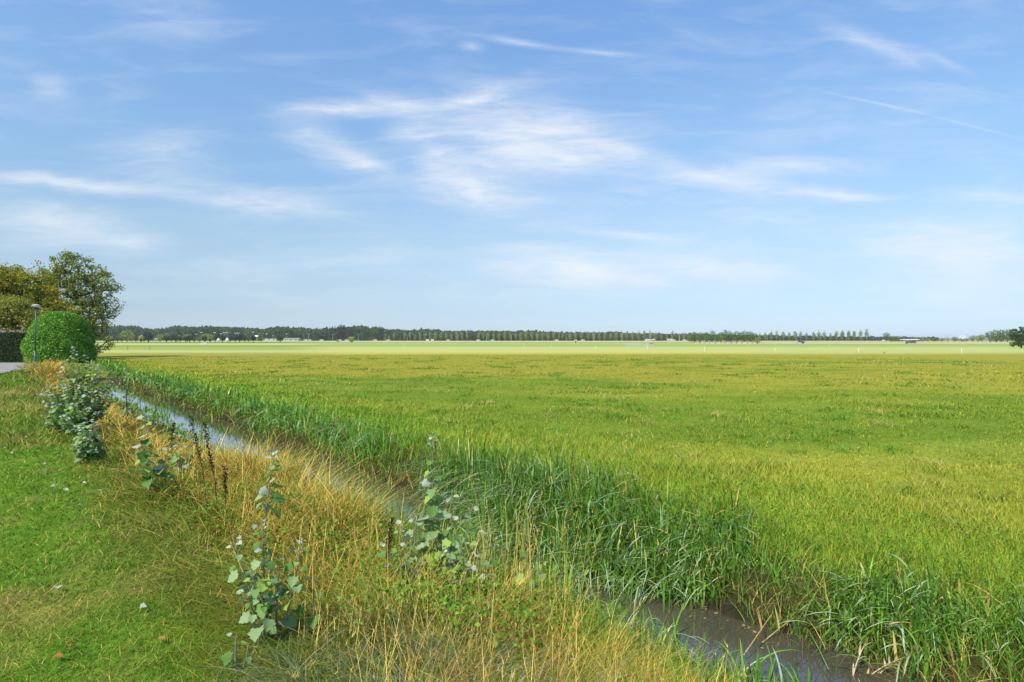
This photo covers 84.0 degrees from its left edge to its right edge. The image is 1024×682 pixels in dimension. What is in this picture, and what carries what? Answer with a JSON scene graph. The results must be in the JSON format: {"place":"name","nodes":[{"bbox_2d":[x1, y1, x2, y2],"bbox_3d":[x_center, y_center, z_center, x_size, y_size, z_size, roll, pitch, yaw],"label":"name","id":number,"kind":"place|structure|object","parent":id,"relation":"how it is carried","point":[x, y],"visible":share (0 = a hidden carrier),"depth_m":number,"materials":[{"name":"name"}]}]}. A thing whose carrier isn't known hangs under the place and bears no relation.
{"place":"outdoors","nodes":[
{"label":"outdoors","id":0,"kind":"place"},
{"bbox_2d":[0,362,38,372],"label":"path","id":1,"kind":"structure","parent":0,"point":[4,367],"depth_m":35.22,"materials":[{"name":"grey concrete"}]},
{"bbox_2d":[85,379,925,681],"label":"water","id":2,"kind":"structure","parent":0,"point":[735,635],"depth_m":4.89,"materials":[{"name":"grey liquid"}]},
{"bbox_2d":[145,400,763,653],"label":"floating litter","id":3,"kind":"object","parent":2,"relation":"on","point":[716,612],"visible":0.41,"depth_m":4.97,"materials":[{"name":"brown plant"}]},
{"bbox_2d":[613,596,646,643],"bbox_3d":[0.906,2.191,4.349,0.290,0.496,0.102,0,0,0],"label":"iris clump","id":4,"kind":"object","parent":2,"relation":"in","point":[621,617],"visible":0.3,"depth_m":4.35,"materials":[{"name":"green plant"}]},
{"bbox_2d":[650,629,667,658],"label":"iris clump","id":5,"kind":"object","parent":2,"relation":"in","point":[666,637],"visible":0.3,"depth_m":4.17,"materials":[{"name":"green plant"}]},
{"bbox_2d":[673,638,686,666],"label":"iris clump","id":6,"kind":"object","parent":2,"relation":"in","point":[680,655],"visible":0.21,"depth_m":4.08,"materials":[{"name":"green plant"}]},
{"bbox_2d":[743,611,773,655],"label":"reed stem","id":7,"kind":"object","parent":2,"relation":"on","point":[761,627],"visible":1,"depth_m":4.44,"materials":[{"name":"beige plant"}]},
{"bbox_2d":[742,645,776,681],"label":"iris clump","id":8,"kind":"object","parent":2,"relation":"in","point":[749,669],"visible":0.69,"depth_m":3.90,"materials":[{"name":"green plant"}]},
{"bbox_2d":[762,605,804,642],"bbox_3d":[2.306,2.290,4.724,0.784,0.218,0.214,0,0,-26],"label":"reed stem","id":9,"kind":"object","parent":2,"relation":"on","point":[779,627],"visible":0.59,"depth_m":4.64,"materials":[{"name":"beige plant"}]},
{"bbox_2d":[784,661,814,681],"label":"iris clump","id":10,"kind":"object","parent":2,"relation":"in","point":[809,678],"visible":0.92,"depth_m":3.95,"materials":[{"name":"green plant"}]},
{"bbox_2d":[779,615,874,667],"bbox_3d":[2.425,2.221,4.325,0.676,0.289,0.703,0,0,37],"label":"reed stem","id":11,"kind":"object","parent":2,"relation":"on","point":[828,639],"visible":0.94,"depth_m":4.20,"materials":[{"name":"green plant"}]},
{"bbox_2d":[852,642,871,675],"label":"reed stem","id":12,"kind":"object","parent":2,"relation":"in","point":[853,668],"visible":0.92,"depth_m":4.10,"materials":[{"name":"beige plant"}]},
{"bbox_2d":[878,659,896,673],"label":"reed stem","id":13,"kind":"object","parent":2,"relation":"on","point":[885,666],"visible":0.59,"depth_m":4.12,"materials":[{"name":"beige plant"}]},
{"bbox_2d":[867,652,916,674],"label":"reed stem","id":14,"kind":"object","parent":2,"relation":"on","point":[885,665],"visible":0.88,"depth_m":4.11,"materials":[{"name":"beige plant"}]},
{"bbox_2d":[0,340,1023,681],"bbox_3d":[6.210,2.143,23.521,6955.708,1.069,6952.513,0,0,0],"label":"ground","id":15,"kind":"structure","parent":0,"point":[920,352],"depth_m":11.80,"materials":[{"name":"green plant"}]},
{"bbox_2d":[0,329,25,332],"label":"garden pergola","id":16,"kind":"object","parent":15,"relation":"on","point":[13,330],"visible":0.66,"depth_m":44.45,"materials":[{"name":"brown wood"}]},
{"bbox_2d":[0,332,26,362],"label":"clipped hedge","id":17,"kind":"object","parent":15,"relation":"on","point":[10,348],"visible":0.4,"depth_m":42.41,"materials":[{"name":"green plant"}]},
{"bbox_2d":[0,294,51,332],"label":"fruit tree","id":18,"kind":"object","parent":15,"relation":"on","point":[14,312],"visible":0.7,"depth_m":45.01,"materials":[{"name":"green plant"}]},
{"bbox_2d":[31,304,40,363],"bbox_3d":[-31.458,-0.362,37.599,0.500,4.140,0.500,0,0,0],"label":"street lamp","id":19,"kind":"object","parent":15,"relation":"on","point":[35,306],"visible":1,"depth_m":37.57,"materials":[{"name":"metal"}]},
{"bbox_2d":[0,262,78,312],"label":"copper tree","id":20,"kind":"object","parent":15,"relation":"on","point":[25,287],"visible":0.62,"depth_m":49.60,"materials":[{"name":"green plant"}]},
{"bbox_2d":[19,311,98,362],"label":"domed bush","id":21,"kind":"object","parent":15,"relation":"on","point":[59,334],"visible":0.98,"depth_m":40.62,"materials":[{"name":"green plant"}]},
{"bbox_2d":[31,248,125,353],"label":"broadleaf tree","id":22,"kind":"object","parent":15,"relation":"on","point":[71,283],"visible":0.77,"depth_m":57.74,"materials":[{"name":"green plant"}]},
{"bbox_2d":[39,346,117,434],"bbox_3d":[-7.867,0.931,10.064,1.153,1.679,1.761,0,0,-18],"label":"poplar bush","id":23,"kind":"object","parent":15,"relation":"on","point":[78,405],"visible":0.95,"depth_m":10.38,"materials":[{"name":"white plant"}]},
{"bbox_2d":[70,417,106,463],"bbox_3d":[-5.957,1.413,7.995,0.394,0.664,0.418,0,0,40],"label":"poplar bush","id":24,"kind":"object","parent":15,"relation":"on","point":[84,450],"visible":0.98,"depth_m":7.95,"materials":[{"name":"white plant"}]},
{"bbox_2d":[116,372,134,421],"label":"poplar sapling","id":25,"kind":"object","parent":15,"relation":"on","point":[124,409],"visible":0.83,"depth_m":13.19,"materials":[{"name":"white plant"}]},
{"bbox_2d":[120,329,133,341],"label":"tree","id":26,"kind":"object","parent":15,"relation":"on","point":[122,333],"visible":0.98,"depth_m":469.04,"materials":[{"name":"green plant"}]},
{"bbox_2d":[125,389,129,416],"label":"dock stalk","id":27,"kind":"object","parent":15,"relation":"on","point":[126,401],"visible":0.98,"depth_m":12.81,"materials":[{"name":"brown plant"}]},
{"bbox_2d":[143,332,153,341],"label":"pollard willow","id":28,"kind":"object","parent":15,"relation":"on","point":[147,336],"visible":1,"depth_m":404.02,"materials":[{"name":"green plant"}]},
{"bbox_2d":[131,413,177,495],"bbox_3d":[-4.062,1.285,6.425,0.337,0.938,0.396,0,0,26],"label":"poplar sapling","id":29,"kind":"object","parent":15,"relation":"on","point":[143,460],"visible":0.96,"depth_m":6.38,"materials":[{"name":"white plant"}]},
{"bbox_2d":[156,334,163,340],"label":"tree","id":30,"kind":"object","parent":15,"relation":"on","point":[160,336],"visible":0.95,"depth_m":469.87,"materials":[{"name":"green plant"}]},
{"bbox_2d":[162,335,169,341],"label":"pollard willow","id":31,"kind":"object","parent":15,"relation":"on","point":[166,337],"visible":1,"depth_m":399.49,"materials":[{"name":"green plant"}]},
{"bbox_2d":[170,421,175,470],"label":"dock stalk","id":32,"kind":"object","parent":15,"relation":"on","point":[172,430],"visible":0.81,"depth_m":7.41,"materials":[{"name":"brown plant"}]},
{"bbox_2d":[166,433,193,478],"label":"poplar sapling","id":33,"kind":"object","parent":15,"relation":"on","point":[181,461],"visible":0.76,"depth_m":7.20,"materials":[{"name":"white plant"}]},
{"bbox_2d":[188,414,207,512],"bbox_3d":[-3.428,1.348,6.218,0.240,1.100,0.080,0,0,0],"label":"dock stalk","id":34,"kind":"object","parent":15,"relation":"on","point":[196,440],"visible":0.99,"depth_m":6.21,"materials":[{"name":"brown plant"}]},
{"bbox_2d":[0,368,397,681],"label":"lawn grass","id":35,"kind":"structure","parent":15,"relation":"on","point":[25,403],"depth_m":4.10,"materials":[{"name":"green plant"}]},
{"bbox_2d":[53,653,63,656],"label":"fallen leaf","id":36,"kind":"object","parent":35,"relation":"on","point":[58,655],"visible":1,"depth_m":3.01,"materials":[{"name":"orange plant"}]},
{"bbox_2d":[202,422,218,515],"bbox_3d":[-3.024,1.342,5.716,0.192,1.070,0.086,0,0,0],"label":"dock stalk","id":37,"kind":"object","parent":15,"relation":"on","point":[207,446],"visible":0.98,"depth_m":5.71,"materials":[{"name":"brown plant"}]},
{"bbox_2d":[220,465,227,524],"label":"dock stalk","id":38,"kind":"object","parent":15,"relation":"on","point":[224,478],"visible":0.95,"depth_m":5.61,"materials":[{"name":"brown plant"}]},
{"bbox_2d":[221,633,257,670],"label":"poplar sapling","id":39,"kind":"object","parent":15,"relation":"on","point":[227,656],"visible":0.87,"depth_m":2.96,"materials":[{"name":"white plant"}]},
{"bbox_2d":[243,329,252,341],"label":"tree","id":40,"kind":"object","parent":15,"relation":"on","point":[247,334],"visible":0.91,"depth_m":480.99,"materials":[{"name":"green plant"}]},
{"bbox_2d":[257,332,263,340],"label":"tree","id":41,"kind":"object","parent":15,"relation":"on","point":[259,336],"visible":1,"depth_m":493.87,"materials":[{"name":"green plant"}]},
{"bbox_2d":[226,518,308,649],"bbox_3d":[-1.380,1.395,3.224,0.441,0.752,0.269,0,0,-24],"label":"poplar sapling","id":42,"kind":"object","parent":15,"relation":"on","point":[265,608],"visible":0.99,"depth_m":3.22,"materials":[{"name":"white plant"}]},
{"bbox_2d":[255,447,285,547],"bbox_3d":[-2.018,1.379,4.723,0.242,1.011,0.226,0,0,0],"label":"poplar sapling","id":43,"kind":"object","parent":15,"relation":"on","point":[275,497],"visible":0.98,"depth_m":4.72,"materials":[{"name":"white plant"}]},
{"bbox_2d":[262,338,279,340],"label":"sports hall","id":44,"kind":"structure","parent":15,"relation":"on","point":[270,339],"depth_m":540.00,"materials":[{"name":"concrete"}]},
{"bbox_2d":[288,329,293,337],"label":"lombardy poplar","id":45,"kind":"object","parent":15,"relation":"on","point":[291,336],"visible":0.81,"depth_m":689.48,"materials":[{"name":"green plant"}]},
{"bbox_2d":[283,338,301,340],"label":"storage shed","id":46,"kind":"structure","parent":15,"relation":"on","point":[293,339],"depth_m":545.00,"materials":[{"name":"concrete"}]},
{"bbox_2d":[296,576,331,637],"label":"poplar sapling","id":47,"kind":"object","parent":15,"relation":"on","point":[308,621],"visible":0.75,"depth_m":3.37,"materials":[{"name":"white plant"}]},
{"bbox_2d":[335,324,341,340],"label":"lombardy poplar","id":48,"kind":"object","parent":15,"relation":"on","point":[338,332],"visible":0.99,"depth_m":688.95,"materials":[{"name":"green plant"}]},
{"bbox_2d":[341,325,346,339],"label":"lombardy poplar","id":49,"kind":"object","parent":15,"relation":"on","point":[344,331],"visible":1,"depth_m":689.42,"materials":[{"name":"green plant"}]},
{"bbox_2d":[381,327,383,340],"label":"lombardy poplar","id":50,"kind":"object","parent":15,"relation":"on","point":[382,333],"visible":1,"depth_m":689.64,"materials":[{"name":"green plant"}]},
{"bbox_2d":[385,517,394,577],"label":"dock stalk","id":51,"kind":"object","parent":15,"relation":"on","point":[390,532],"visible":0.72,"depth_m":4.41,"materials":[{"name":"brown plant"}]},
{"bbox_2d":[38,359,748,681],"bbox_3d":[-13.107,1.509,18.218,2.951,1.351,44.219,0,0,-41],"label":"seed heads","id":52,"kind":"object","parent":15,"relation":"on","point":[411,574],"visible":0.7,"depth_m":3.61,"materials":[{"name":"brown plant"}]},
{"bbox_2d":[29,358,772,681],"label":"golden grass","id":53,"kind":"structure","parent":15,"relation":"on","point":[53,368],"depth_m":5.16,"materials":[{"name":"yellow plant"}]},
{"bbox_2d":[377,519,425,597],"bbox_3d":[-0.752,1.677,4.103,0.271,0.742,0.453,0,0,34],"label":"poplar sapling","id":54,"kind":"object","parent":15,"relation":"on","point":[393,550],"visible":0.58,"depth_m":4.11,"materials":[{"name":"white plant"}]},
{"bbox_2d":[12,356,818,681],"bbox_3d":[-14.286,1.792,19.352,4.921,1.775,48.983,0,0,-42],"label":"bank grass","id":55,"kind":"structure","parent":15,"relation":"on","point":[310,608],"depth_m":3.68,"materials":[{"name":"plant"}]},
{"bbox_2d":[405,432,458,579],"bbox_3d":[-0.622,1.435,4.509,0.451,1.448,0.340,0,0,0],"label":"poplar sapling","id":56,"kind":"object","parent":15,"relation":"on","point":[431,510],"visible":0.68,"depth_m":4.51,"materials":[{"name":"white plant"}]},
{"bbox_2d":[435,506,489,594],"bbox_3d":[-0.388,1.717,4.433,0.404,0.874,0.298,0,0,-35],"label":"poplar sapling","id":57,"kind":"object","parent":15,"relation":"on","point":[452,549],"visible":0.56,"depth_m":4.37,"materials":[{"name":"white plant"}]},
{"bbox_2d":[443,534,501,608],"bbox_3d":[-0.260,1.724,4.023,0.425,0.719,0.296,0,0,-34],"label":"poplar sapling","id":58,"kind":"object","parent":15,"relation":"on","point":[484,562],"visible":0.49,"depth_m":4.00,"materials":[{"name":"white plant"}]},
{"bbox_2d":[95,324,938,340],"bbox_3d":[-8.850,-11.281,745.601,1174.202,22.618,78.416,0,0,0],"label":"wood","id":59,"kind":"object","parent":15,"relation":"on","point":[367,333],"visible":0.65,"depth_m":717.77,"materials":[{"name":"green plant"}]},
{"bbox_2d":[514,523,552,621],"bbox_3d":[0.178,1.741,4.090,0.284,0.907,0.214,0,0,41],"label":"poplar sapling","id":60,"kind":"object","parent":15,"relation":"on","point":[524,553],"visible":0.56,"depth_m":4.08,"materials":[{"name":"green plant"}]},
{"bbox_2d":[94,377,988,681],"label":"dead thatch","id":61,"kind":"object","parent":15,"relation":"on","point":[652,579],"visible":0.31,"depth_m":4.85,"materials":[{"name":"beige plant"}]},
{"bbox_2d":[83,359,1023,681],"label":"bank reed grass","id":62,"kind":"structure","parent":15,"relation":"on","point":[727,593],"depth_m":5.18,"materials":[{"name":"green plant"}]},
{"bbox_2d":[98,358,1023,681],"bbox_3d":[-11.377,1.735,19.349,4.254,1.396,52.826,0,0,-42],"label":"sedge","id":63,"kind":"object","parent":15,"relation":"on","point":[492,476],"visible":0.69,"depth_m":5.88,"materials":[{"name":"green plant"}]},
{"bbox_2d":[98,382,1023,679],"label":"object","id":64,"kind":"object","parent":15,"relation":"on","point":[456,604],"visible":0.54,"depth_m":4.67,"materials":[{"name":"green plant"}]},
{"bbox_2d":[554,653,575,671],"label":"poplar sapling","id":65,"kind":"object","parent":15,"relation":"on","point":[567,662],"visible":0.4,"depth_m":3.15,"materials":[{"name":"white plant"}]},
{"bbox_2d":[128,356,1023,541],"bbox_3d":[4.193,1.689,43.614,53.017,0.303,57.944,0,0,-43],"label":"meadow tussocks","id":66,"kind":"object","parent":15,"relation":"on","point":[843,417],"visible":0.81,"depth_m":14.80,"materials":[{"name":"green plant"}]},
{"bbox_2d":[689,332,698,341],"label":"broadleaf tree","id":67,"kind":"object","parent":15,"relation":"on","point":[693,338],"visible":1,"depth_m":437.87,"materials":[{"name":"green plant"}]},
{"bbox_2d":[698,332,704,341],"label":"broadleaf tree","id":68,"kind":"object","parent":15,"relation":"on","point":[700,337],"visible":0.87,"depth_m":449.42,"materials":[{"name":"green plant"}]},
{"bbox_2d":[702,332,709,341],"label":"broadleaf tree","id":69,"kind":"object","parent":15,"relation":"on","point":[706,337],"visible":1,"depth_m":443.17,"materials":[{"name":"green plant"}]},
{"bbox_2d":[709,330,715,341],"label":"broadleaf tree","id":70,"kind":"object","parent":15,"relation":"on","point":[712,335],"visible":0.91,"depth_m":450.76,"materials":[{"name":"green plant"}]},
{"bbox_2d":[694,342,754,343],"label":"paddock fence","id":71,"kind":"object","parent":15,"relation":"on","point":[724,342],"visible":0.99,"depth_m":268.50,"materials":[{"name":"white wood"}]},
{"bbox_2d":[721,330,732,341],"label":"broadleaf tree","id":72,"kind":"object","parent":15,"relation":"on","point":[724,335],"visible":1,"depth_m":439.47,"materials":[{"name":"green plant"}]},
{"bbox_2d":[731,331,741,340],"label":"broadleaf tree","id":73,"kind":"object","parent":15,"relation":"on","point":[737,336],"visible":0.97,"depth_m":441.99,"materials":[{"name":"green plant"}]},
{"bbox_2d":[740,330,749,341],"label":"broadleaf tree","id":74,"kind":"object","parent":15,"relation":"on","point":[743,338],"visible":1,"depth_m":441.05,"materials":[{"name":"green plant"}]},
{"bbox_2d":[747,331,754,341],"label":"broadleaf tree","id":75,"kind":"object","parent":15,"relation":"on","point":[750,336],"visible":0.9,"depth_m":442.83,"materials":[{"name":"green plant"}]},
{"bbox_2d":[780,575,841,606],"bbox_3d":[2.555,2.226,4.733,0.596,0.673,0.582,0,0,-27],"label":"reed stem","id":76,"kind":"object","parent":15,"relation":"on","point":[823,587],"visible":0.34,"depth_m":4.74,"materials":[{"name":"green plant"}]},
{"bbox_2d":[882,333,890,341],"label":"broadleaf tree","id":77,"kind":"object","parent":15,"relation":"on","point":[887,338],"visible":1,"depth_m":519.31,"materials":[{"name":"green plant"}]},
{"bbox_2d":[900,339,919,343],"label":"canopy shelter","id":78,"kind":"object","parent":15,"relation":"on","point":[910,342],"visible":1,"depth_m":263.07,"materials":[{"name":"concrete"}]},
{"bbox_2d":[984,331,996,341],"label":"broadleaf tree","id":79,"kind":"object","parent":15,"relation":"on","point":[989,338],"visible":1,"depth_m":429.27,"materials":[{"name":"green plant"}]},
{"bbox_2d":[990,330,1001,341],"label":"broadleaf tree","id":80,"kind":"object","parent":15,"relation":"on","point":[995,334],"visible":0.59,"depth_m":434.75,"materials":[{"name":"green plant"}]},
{"bbox_2d":[996,330,1006,341],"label":"broadleaf tree","id":81,"kind":"object","parent":15,"relation":"on","point":[1001,339],"visible":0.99,"depth_m":429.41,"materials":[{"name":"green plant"}]},
{"bbox_2d":[1001,329,1012,341],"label":"broadleaf tree","id":82,"kind":"object","parent":15,"relation":"on","point":[1007,338],"visible":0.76,"depth_m":429.59,"materials":[{"name":"green plant"}]},
{"bbox_2d":[1009,327,1023,347],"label":"oak tree","id":83,"kind":"object","parent":15,"relation":"on","point":[1014,336],"visible":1,"depth_m":121.83,"materials":[{"name":"green plant"}]},
{"bbox_2d":[0,0,1023,339],"label":"sky","id":84,"kind":"structure","parent":0,"point":[758,167],"materials":[{"name":"blue"}]},
{"bbox_2d":[627,343,641,346],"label":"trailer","id":85,"kind":"object","parent":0,"point":[633,344],"visible":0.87,"depth_m":150.31,"materials":[{"name":"metal"}]}
]}

